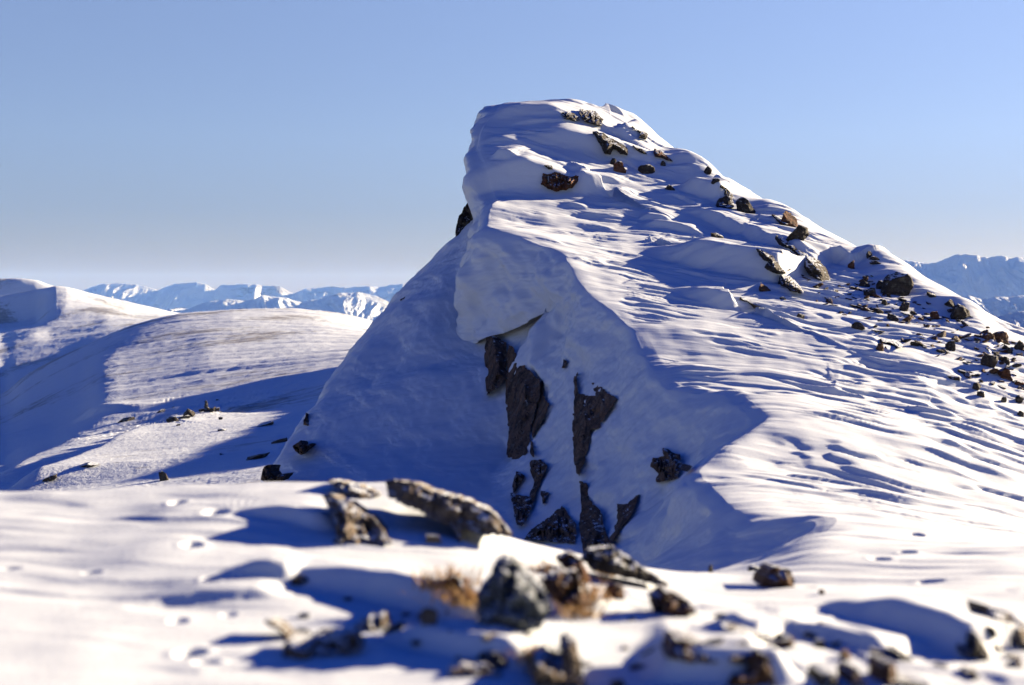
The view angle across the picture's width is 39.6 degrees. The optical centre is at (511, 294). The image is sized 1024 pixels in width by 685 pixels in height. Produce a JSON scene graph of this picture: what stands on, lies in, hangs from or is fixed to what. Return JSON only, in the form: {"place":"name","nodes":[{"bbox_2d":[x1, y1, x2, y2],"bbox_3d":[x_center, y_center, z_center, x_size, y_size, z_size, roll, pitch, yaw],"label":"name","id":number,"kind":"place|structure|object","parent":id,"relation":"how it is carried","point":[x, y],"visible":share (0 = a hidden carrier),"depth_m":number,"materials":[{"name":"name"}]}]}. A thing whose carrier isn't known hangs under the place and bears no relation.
{"place":"outdoors","nodes":[
{"label":"outdoors","id":0,"kind":"place"},
{"bbox_2d":[0,278,178,393],"bbox_3d":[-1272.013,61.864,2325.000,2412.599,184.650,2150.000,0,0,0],"label":"hill","id":1,"kind":"structure","parent":0,"point":[41,323],"depth_m":1799.26,"materials":[{"name":"snow"}]},
{"bbox_2d":[0,308,371,491],"bbox_3d":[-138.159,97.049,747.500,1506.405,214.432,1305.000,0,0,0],"label":"hills","id":2,"kind":"structure","parent":0,"point":[62,416],"depth_m":361.38,"materials":[{"name":"snow"}]},
{"bbox_2d":[42,474,56,481],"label":"rock","id":3,"kind":"object","parent":2,"relation":"on","point":[51,477],"visible":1,"depth_m":170.29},
{"bbox_2d":[79,462,98,467],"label":"rock","id":4,"kind":"object","parent":2,"relation":"on","point":[89,464],"visible":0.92,"depth_m":174.25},
{"bbox_2d":[159,471,168,480],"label":"rock","id":5,"kind":"object","parent":2,"relation":"on","point":[163,476],"visible":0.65,"depth_m":157.43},
{"bbox_2d":[199,400,214,411],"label":"cairn","id":6,"kind":"object","parent":2,"relation":"on","point":[207,408],"visible":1,"depth_m":242.75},
{"bbox_2d":[246,452,269,459],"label":"rock","id":7,"kind":"object","parent":2,"relation":"on","point":[260,455],"visible":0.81,"depth_m":166.21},
{"bbox_2d":[82,282,404,309],"bbox_3d":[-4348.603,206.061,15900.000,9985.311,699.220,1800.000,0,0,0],"label":"mountains","id":8,"kind":"structure","parent":0,"point":[184,295],"depth_m":15873.87,"materials":[{"name":"snow"}]},
{"bbox_2d":[166,292,388,320],"bbox_3d":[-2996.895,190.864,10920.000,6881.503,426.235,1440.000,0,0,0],"label":"foothills","id":9,"kind":"structure","parent":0,"point":[365,306],"depth_m":10850.00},
{"bbox_2d":[0,99,1023,684],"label":"snow ridge","id":10,"kind":"structure","parent":0,"point":[858,479],"depth_m":28.91,"materials":[{"name":"white"}]},
{"bbox_2d":[261,464,293,481],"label":"rock outcrop","id":11,"kind":"object","parent":10,"relation":"on","point":[271,473],"visible":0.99,"depth_m":39.01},
{"bbox_2d":[264,616,297,638],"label":"boulder","id":12,"kind":"object","parent":10,"relation":"on","point":[285,629],"visible":0.88,"depth_m":7.76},
{"bbox_2d":[291,575,308,585],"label":"boulder","id":13,"kind":"object","parent":10,"relation":"on","point":[298,580],"visible":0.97,"depth_m":9.13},
{"bbox_2d":[294,627,310,633],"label":"stone","id":14,"kind":"object","parent":10,"relation":"on","point":[303,630],"visible":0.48,"depth_m":7.88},
{"bbox_2d":[293,440,315,454],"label":"rock outcrop","id":15,"kind":"object","parent":10,"relation":"on","point":[300,447],"visible":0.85,"depth_m":42.00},
{"bbox_2d":[282,626,364,659],"bbox_3d":[-0.962,1.800,7.376,0.408,0.120,0.518,0,0,0],"label":"boulder","id":16,"kind":"object","parent":10,"relation":"on","point":[349,641],"visible":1,"depth_m":7.27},
{"bbox_2d":[333,535,344,544],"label":"boulder","id":17,"kind":"object","parent":10,"relation":"on","point":[340,540],"visible":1,"depth_m":10.60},
{"bbox_2d":[327,479,380,498],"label":"boulder","id":18,"kind":"object","parent":10,"relation":"on","point":[355,489],"visible":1,"depth_m":12.36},
{"bbox_2d":[322,493,391,544],"bbox_3d":[-1.192,1.727,11.107,0.589,0.347,1.038,0,0,0],"label":"boulder","id":19,"kind":"object","parent":10,"relation":"on","point":[356,522],"visible":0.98,"depth_m":10.84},
{"bbox_2d":[354,609,390,631],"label":"boulder","id":20,"kind":"object","parent":10,"relation":"on","point":[374,621],"visible":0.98,"depth_m":8.04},
{"bbox_2d":[382,621,404,633],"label":"stone","id":21,"kind":"object","parent":10,"relation":"on","point":[396,627],"visible":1,"depth_m":7.67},
{"bbox_2d":[420,607,437,624],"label":"boulder","id":22,"kind":"object","parent":10,"relation":"on","point":[428,616],"visible":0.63,"depth_m":7.53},
{"bbox_2d":[426,534,441,543],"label":"boulder","id":23,"kind":"object","parent":10,"relation":"on","point":[433,538],"visible":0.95,"depth_m":10.79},
{"bbox_2d":[399,574,477,609],"bbox_3d":[-0.300,1.743,8.336,0.592,0.159,0.492,0,0,24],"label":"grass tuft","id":24,"kind":"object","parent":10,"relation":"on","point":[466,603],"visible":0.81,"depth_m":8.31,"materials":[{"name":"plant"}]},
{"bbox_2d":[405,559,488,593],"bbox_3d":[-0.391,1.696,8.602,0.556,0.183,0.473,0,0,0],"label":"grass tuft","id":25,"kind":"object","parent":10,"relation":"on","point":[433,584],"visible":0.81,"depth_m":8.61,"materials":[{"name":"plant"}]},
{"bbox_2d":[386,480,512,541],"bbox_3d":[-0.500,1.703,11.473,1.020,0.454,1.202,0,0,0],"label":"boulder","id":26,"kind":"object","parent":10,"relation":"on","point":[458,513],"visible":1,"depth_m":11.13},
{"bbox_2d":[447,571,473,600],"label":"boulder","id":27,"kind":"object","parent":10,"relation":"on","point":[461,583],"visible":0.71,"depth_m":8.49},
{"bbox_2d":[455,203,472,235],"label":"rock outcrop","id":28,"kind":"object","parent":10,"relation":"on","point":[465,216],"visible":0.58,"depth_m":56.32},
{"bbox_2d":[448,657,501,677],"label":"boulder","id":29,"kind":"object","parent":10,"relation":"on","point":[468,666],"visible":0.87,"depth_m":6.90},
{"bbox_2d":[481,632,498,640],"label":"stone","id":30,"kind":"object","parent":10,"relation":"on","point":[488,636],"visible":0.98,"depth_m":7.18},
{"bbox_2d":[476,650,508,667],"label":"boulder","id":31,"kind":"object","parent":10,"relation":"on","point":[487,657],"visible":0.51,"depth_m":7.04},
{"bbox_2d":[484,335,506,394],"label":"rock outcrop","id":32,"kind":"object","parent":10,"relation":"on","point":[495,356],"visible":1,"depth_m":44.83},
{"bbox_2d":[489,650,505,660],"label":"stone","id":33,"kind":"object","parent":10,"relation":"on","point":[496,655],"visible":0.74,"depth_m":7.03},
{"bbox_2d":[476,553,550,630],"bbox_3d":[0.007,1.613,7.874,0.401,0.384,0.886,0,0,0],"label":"boulder","id":34,"kind":"object","parent":10,"relation":"on","point":[511,592],"visible":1,"depth_m":7.55,"materials":[{"name":"stone"}]},
{"bbox_2d":[512,471,524,492],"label":"rock outcrop","id":35,"kind":"object","parent":10,"relation":"on","point":[518,478],"visible":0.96,"depth_m":38.04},
{"bbox_2d":[505,344,539,458],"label":"rock outcrop","id":36,"kind":"object","parent":10,"relation":"on","point":[522,393],"visible":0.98,"depth_m":41.73,"materials":[{"name":"stone"}]},
{"bbox_2d":[510,493,534,525],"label":"rock outcrop","id":37,"kind":"object","parent":10,"relation":"on","point":[522,506],"visible":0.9,"depth_m":36.02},
{"bbox_2d":[502,636,559,665],"bbox_3d":[0.109,1.761,7.049,0.319,0.117,0.281,0,0,0],"label":"grass tuft","id":38,"kind":"object","parent":10,"relation":"on","point":[529,658],"visible":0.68,"depth_m":7.04,"materials":[{"name":"plant"}]},
{"bbox_2d":[530,459,546,496],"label":"rock outcrop","id":39,"kind":"object","parent":10,"relation":"on","point":[538,468],"visible":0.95,"depth_m":37.64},
{"bbox_2d":[530,381,548,456],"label":"rock outcrop","id":40,"kind":"object","parent":10,"relation":"on","point":[543,405],"visible":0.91,"depth_m":40.55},
{"bbox_2d":[523,555,560,572],"bbox_3d":[0.261,2.001,10.500,0.375,0.132,0.406,0,0,-20],"label":"grass tuft","id":41,"kind":"object","parent":10,"relation":"on","point":[544,568],"visible":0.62,"depth_m":10.49,"materials":[{"name":"plant"}]},
{"bbox_2d":[525,506,576,543],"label":"rock outcrop","id":42,"kind":"object","parent":10,"relation":"on","point":[559,525],"visible":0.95,"depth_m":33.81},
{"bbox_2d":[525,642,581,674],"bbox_3d":[0.181,1.805,7.044,0.370,0.126,0.337,0,0,0],"label":"grass tuft","id":43,"kind":"object","parent":10,"relation":"on","point":[559,652],"visible":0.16,"depth_m":7.04,"materials":[{"name":"plant"}]},
{"bbox_2d":[530,632,586,684],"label":"boulder","id":44,"kind":"object","parent":10,"relation":"on","point":[546,668],"visible":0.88,"depth_m":6.77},
{"bbox_2d":[541,172,578,191],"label":"rock outcrop","id":45,"kind":"object","parent":10,"relation":"on","point":[564,182],"visible":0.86,"depth_m":54.61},
{"bbox_2d":[532,566,603,596],"bbox_3d":[0.261,1.806,8.930,0.688,0.176,0.565,0,0,15],"label":"grass tuft","id":46,"kind":"object","parent":10,"relation":"on","point":[545,586],"visible":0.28,"depth_m":8.89,"materials":[{"name":"plant"}]},
{"bbox_2d":[545,568,591,610],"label":"boulder","id":47,"kind":"object","parent":10,"relation":"on","point":[560,582],"visible":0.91,"depth_m":8.73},
{"bbox_2d":[563,642,575,681],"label":"boulder","id":48,"kind":"object","parent":10,"relation":"on","point":[567,663],"visible":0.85,"depth_m":6.78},
{"bbox_2d":[561,111,579,120],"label":"rock outcrop","id":49,"kind":"object","parent":10,"relation":"on","point":[570,116],"visible":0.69,"depth_m":59.90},
{"bbox_2d":[556,550,589,584],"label":"boulder","id":50,"kind":"object","parent":10,"relation":"on","point":[568,559],"visible":0.81,"depth_m":9.69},
{"bbox_2d":[540,566,622,604],"bbox_3d":[0.407,1.822,8.958,0.609,0.206,0.649,0,0,0],"label":"grass tuft","id":51,"kind":"object","parent":10,"relation":"on","point":[593,589],"visible":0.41,"depth_m":8.89,"materials":[{"name":"plant"}]},
{"bbox_2d":[549,592,619,620],"bbox_3d":[0.409,1.876,8.555,0.397,0.161,0.467,0,0,-37],"label":"grass tuft","id":52,"kind":"object","parent":10,"relation":"on","point":[587,612],"visible":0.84,"depth_m":8.53,"materials":[{"name":"plant"}]},
{"bbox_2d":[579,108,602,125],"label":"rock outcrop","id":53,"kind":"object","parent":10,"relation":"on","point":[592,117],"visible":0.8,"depth_m":60.46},
{"bbox_2d":[572,372,617,475],"bbox_3d":[2.139,3.332,37.973,1.139,2.384,5.272,0,0,0],"label":"rock outcrop","id":54,"kind":"object","parent":10,"relation":"on","point":[590,413],"visible":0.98,"depth_m":37.11,"materials":[{"name":"stone"}]},
{"bbox_2d":[579,481,611,552],"bbox_3d":[1.842,5.136,32.880,0.580,1.068,6.903,0,0,0],"label":"rock outcrop","id":55,"kind":"object","parent":10,"relation":"on","point":[592,530],"visible":0.84,"depth_m":32.73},
{"bbox_2d":[593,131,627,154],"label":"rock outcrop","id":56,"kind":"object","parent":10,"relation":"on","point":[609,145],"visible":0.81,"depth_m":57.97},
{"bbox_2d":[604,583,624,599],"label":"boulder","id":57,"kind":"object","parent":10,"relation":"on","point":[618,593],"visible":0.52,"depth_m":9.05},
{"bbox_2d":[610,678,624,684],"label":"boulder","id":58,"kind":"object","parent":10,"relation":"on","point":[617,681],"visible":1,"depth_m":6.74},
{"bbox_2d":[613,161,625,172],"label":"boulder","id":59,"kind":"object","parent":10,"relation":"on","point":[618,166],"visible":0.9,"depth_m":56.71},
{"bbox_2d":[609,495,638,541],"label":"rock outcrop","id":60,"kind":"object","parent":10,"relation":"on","point":[625,512],"visible":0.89,"depth_m":31.74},
{"bbox_2d":[581,545,667,585],"bbox_3d":[0.822,2.012,10.680,0.629,0.275,0.655,0,0,0],"label":"boulder","id":61,"kind":"object","parent":10,"relation":"on","point":[610,559],"visible":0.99,"depth_m":10.46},
{"bbox_2d":[629,662,645,669],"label":"stone","id":62,"kind":"object","parent":10,"relation":"on","point":[635,666],"visible":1,"depth_m":7.08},
{"bbox_2d":[632,126,647,138],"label":"rock outcrop","id":63,"kind":"object","parent":10,"relation":"on","point":[643,135],"visible":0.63,"depth_m":60.07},
{"bbox_2d":[638,164,654,173],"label":"boulder","id":64,"kind":"object","parent":10,"relation":"on","point":[646,169],"visible":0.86,"depth_m":57.19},
{"bbox_2d":[648,591,666,612],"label":"boulder","id":65,"kind":"object","parent":10,"relation":"on","point":[656,606],"visible":0.48,"depth_m":8.56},
{"bbox_2d":[654,149,671,160],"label":"rock outcrop","id":66,"kind":"object","parent":10,"relation":"on","point":[659,153],"visible":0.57,"depth_m":58.33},
{"bbox_2d":[650,448,680,481],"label":"rock outcrop","id":67,"kind":"object","parent":10,"relation":"on","point":[666,466],"visible":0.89,"depth_m":31.86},
{"bbox_2d":[652,585,696,616],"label":"boulder","id":68,"kind":"object","parent":10,"relation":"on","point":[674,602],"visible":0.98,"depth_m":8.39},
{"bbox_2d":[680,463,691,471],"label":"rock outcrop","id":69,"kind":"object","parent":10,"relation":"on","point":[686,467],"visible":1,"depth_m":27.68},
{"bbox_2d":[659,630,720,663],"bbox_3d":[0.875,1.745,7.092,0.269,0.127,0.512,0,0,0],"label":"boulder","id":70,"kind":"object","parent":10,"relation":"on","point":[681,640],"visible":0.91,"depth_m":6.93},
{"bbox_2d":[704,638,723,644],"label":"stone","id":71,"kind":"object","parent":10,"relation":"on","point":[715,641],"visible":0.96,"depth_m":6.98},
{"bbox_2d":[716,196,730,208],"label":"boulder","id":72,"kind":"object","parent":10,"relation":"on","point":[726,200],"visible":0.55,"depth_m":53.89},
{"bbox_2d":[719,185,733,207],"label":"rock outcrop","id":73,"kind":"object","parent":10,"relation":"on","point":[730,196],"visible":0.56,"depth_m":54.56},
{"bbox_2d":[730,655,749,662],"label":"stone","id":74,"kind":"object","parent":10,"relation":"on","point":[734,659],"visible":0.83,"depth_m":6.81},
{"bbox_2d":[733,655,749,664],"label":"stone","id":75,"kind":"object","parent":10,"relation":"on","point":[745,661],"visible":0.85,"depth_m":6.82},
{"bbox_2d":[735,197,755,213],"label":"boulder","id":76,"kind":"object","parent":10,"relation":"on","point":[743,205],"visible":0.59,"depth_m":53.38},
{"bbox_2d":[721,622,771,639],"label":"boulder","id":77,"kind":"object","parent":10,"relation":"on","point":[763,634],"visible":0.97,"depth_m":7.70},
{"bbox_2d":[739,297,760,308],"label":"rock outcrop","id":78,"kind":"object","parent":10,"relation":"on","point":[753,304],"visible":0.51,"depth_m":41.80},
{"bbox_2d":[726,641,776,684],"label":"boulder","id":79,"kind":"object","parent":10,"relation":"on","point":[758,669],"visible":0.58,"depth_m":6.79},
{"bbox_2d":[756,248,785,273],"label":"rock outcrop","id":80,"kind":"object","parent":10,"relation":"on","point":[772,265],"visible":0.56,"depth_m":44.88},
{"bbox_2d":[751,562,794,587],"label":"boulder","id":81,"kind":"object","parent":10,"relation":"on","point":[765,574],"visible":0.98,"depth_m":11.39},
{"bbox_2d":[771,636,793,647],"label":"stone","id":82,"kind":"object","parent":10,"relation":"on","point":[787,642],"visible":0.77,"depth_m":7.55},
{"bbox_2d":[775,633,791,640],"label":"boulder","id":83,"kind":"object","parent":10,"relation":"on","point":[778,636],"visible":0.45,"depth_m":7.75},
{"bbox_2d":[780,211,797,226],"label":"boulder","id":84,"kind":"object","parent":10,"relation":"on","point":[789,218],"visible":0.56,"depth_m":51.82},
{"bbox_2d":[778,275,804,293],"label":"rock outcrop","id":85,"kind":"object","parent":10,"relation":"on","point":[790,283],"visible":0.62,"depth_m":44.00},
{"bbox_2d":[786,225,809,240],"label":"boulder","id":86,"kind":"object","parent":10,"relation":"on","point":[800,232],"visible":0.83,"depth_m":48.12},
{"bbox_2d":[775,235,830,280],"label":"rock outcrop","id":87,"kind":"object","parent":10,"relation":"on","point":[815,268],"visible":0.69,"depth_m":46.35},
{"bbox_2d":[803,631,815,638],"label":"stone","id":88,"kind":"object","parent":10,"relation":"on","point":[809,634],"visible":1,"depth_m":7.85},
{"bbox_2d":[814,639,825,648],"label":"boulder","id":89,"kind":"object","parent":10,"relation":"on","point":[820,644],"visible":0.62,"depth_m":7.66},
{"bbox_2d":[806,663,840,684],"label":"boulder","id":90,"kind":"object","parent":10,"relation":"on","point":[818,673],"visible":1,"depth_m":6.85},
{"bbox_2d":[839,649,850,659],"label":"boulder","id":91,"kind":"object","parent":10,"relation":"on","point":[844,655],"visible":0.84,"depth_m":7.44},
{"bbox_2d":[836,660,866,684],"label":"boulder","id":92,"kind":"object","parent":10,"relation":"on","point":[849,673],"visible":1,"depth_m":6.88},
{"bbox_2d":[851,322,864,330],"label":"boulder","id":93,"kind":"object","parent":10,"relation":"on","point":[857,325],"visible":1,"depth_m":40.06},
{"bbox_2d":[863,287,876,296],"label":"boulder","id":94,"kind":"object","parent":10,"relation":"on","point":[869,291],"visible":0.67,"depth_m":44.23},
{"bbox_2d":[869,647,891,655],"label":"stone","id":95,"kind":"object","parent":10,"relation":"on","point":[877,651],"visible":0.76,"depth_m":7.53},
{"bbox_2d":[879,338,902,347],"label":"rock outcrop","id":96,"kind":"object","parent":10,"relation":"on","point":[895,343],"visible":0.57,"depth_m":38.88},
{"bbox_2d":[868,654,913,684],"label":"boulder","id":97,"kind":"object","parent":10,"relation":"on","point":[882,669],"visible":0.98,"depth_m":6.94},
{"bbox_2d":[887,313,898,320],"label":"boulder","id":98,"kind":"object","parent":10,"relation":"on","point":[891,317],"visible":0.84,"depth_m":41.66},
{"bbox_2d":[881,272,913,295],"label":"boulder","id":99,"kind":"object","parent":10,"relation":"on","point":[899,283],"visible":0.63,"depth_m":44.71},
{"bbox_2d":[885,645,913,661],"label":"boulder","id":100,"kind":"object","parent":10,"relation":"on","point":[898,653],"visible":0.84,"depth_m":7.46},
{"bbox_2d":[899,302,909,311],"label":"boulder","id":101,"kind":"object","parent":10,"relation":"on","point":[904,306],"visible":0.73,"depth_m":43.17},
{"bbox_2d":[896,679,927,684],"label":"boulder","id":102,"kind":"object","parent":10,"relation":"on","point":[902,682],"visible":0.99,"depth_m":6.83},
{"bbox_2d":[945,340,955,350],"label":"boulder","id":103,"kind":"object","parent":10,"relation":"on","point":[950,345],"visible":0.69,"depth_m":39.06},
{"bbox_2d":[950,304,969,319],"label":"boulder","id":104,"kind":"object","parent":10,"relation":"on","point":[959,312],"visible":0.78,"depth_m":42.77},
{"bbox_2d":[957,644,970,657],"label":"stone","id":105,"kind":"object","parent":10,"relation":"on","point":[960,647],"visible":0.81,"depth_m":7.70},
{"bbox_2d":[960,666,974,677],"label":"stone","id":106,"kind":"object","parent":10,"relation":"on","point":[964,671],"visible":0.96,"depth_m":7.24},
{"bbox_2d":[956,631,990,659],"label":"boulder","id":107,"kind":"object","parent":10,"relation":"on","point":[976,647],"visible":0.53,"depth_m":7.65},
{"bbox_2d":[968,672,978,679],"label":"stone","id":108,"kind":"object","parent":10,"relation":"on","point":[972,675],"visible":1,"depth_m":7.17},
{"bbox_2d":[980,331,995,340],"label":"boulder","id":109,"kind":"object","parent":10,"relation":"on","point":[988,335],"visible":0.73,"depth_m":40.31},
{"bbox_2d":[981,354,997,367],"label":"boulder","id":110,"kind":"object","parent":10,"relation":"on","point":[990,361],"visible":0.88,"depth_m":38.00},
{"bbox_2d":[985,625,996,638],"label":"boulder","id":111,"kind":"object","parent":10,"relation":"on","point":[991,632],"visible":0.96,"depth_m":7.89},
{"bbox_2d":[966,599,1023,647],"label":"boulder","id":112,"kind":"object","parent":10,"relation":"on","point":[1017,636],"visible":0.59,"depth_m":8.27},
{"bbox_2d":[993,331,1008,342],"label":"boulder","id":113,"kind":"object","parent":10,"relation":"on","point":[1002,335],"visible":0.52,"depth_m":40.72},
{"bbox_2d":[997,368,1012,380],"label":"boulder","id":114,"kind":"object","parent":10,"relation":"on","point":[1004,373],"visible":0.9,"depth_m":37.42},
{"bbox_2d":[1005,657,1022,667],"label":"stone","id":115,"kind":"object","parent":10,"relation":"on","point":[1015,663],"visible":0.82,"depth_m":7.50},
{"bbox_2d":[1005,653,1022,658],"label":"stone","id":116,"kind":"object","parent":10,"relation":"on","point":[1011,655],"visible":0.72,"depth_m":7.76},
{"bbox_2d":[1013,340,1023,349],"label":"boulder","id":117,"kind":"object","parent":10,"relation":"on","point":[1019,345],"visible":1,"depth_m":40.06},
{"bbox_2d":[0,0,1023,292],"label":"sky","id":118,"kind":"structure","parent":0,"point":[294,146],"materials":[{"name":"blue"}]},
{"bbox_2d":[904,254,1023,298],"bbox_3d":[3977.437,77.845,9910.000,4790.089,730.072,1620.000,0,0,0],"label":"mountains","id":119,"kind":"structure","parent":0,"point":[975,276],"depth_m":9829.88,"materials":[{"name":"snow"}]},
{"bbox_2d":[964,295,1023,315],"bbox_3d":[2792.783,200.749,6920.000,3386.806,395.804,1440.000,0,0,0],"label":"foothills","id":120,"kind":"structure","parent":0,"point":[996,306],"depth_m":6916.07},
{"bbox_2d":[995,311,1023,327],"bbox_3d":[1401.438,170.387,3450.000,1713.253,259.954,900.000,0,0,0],"label":"dark foothills","id":121,"kind":"structure","parent":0,"point":[1016,318],"depth_m":3475.89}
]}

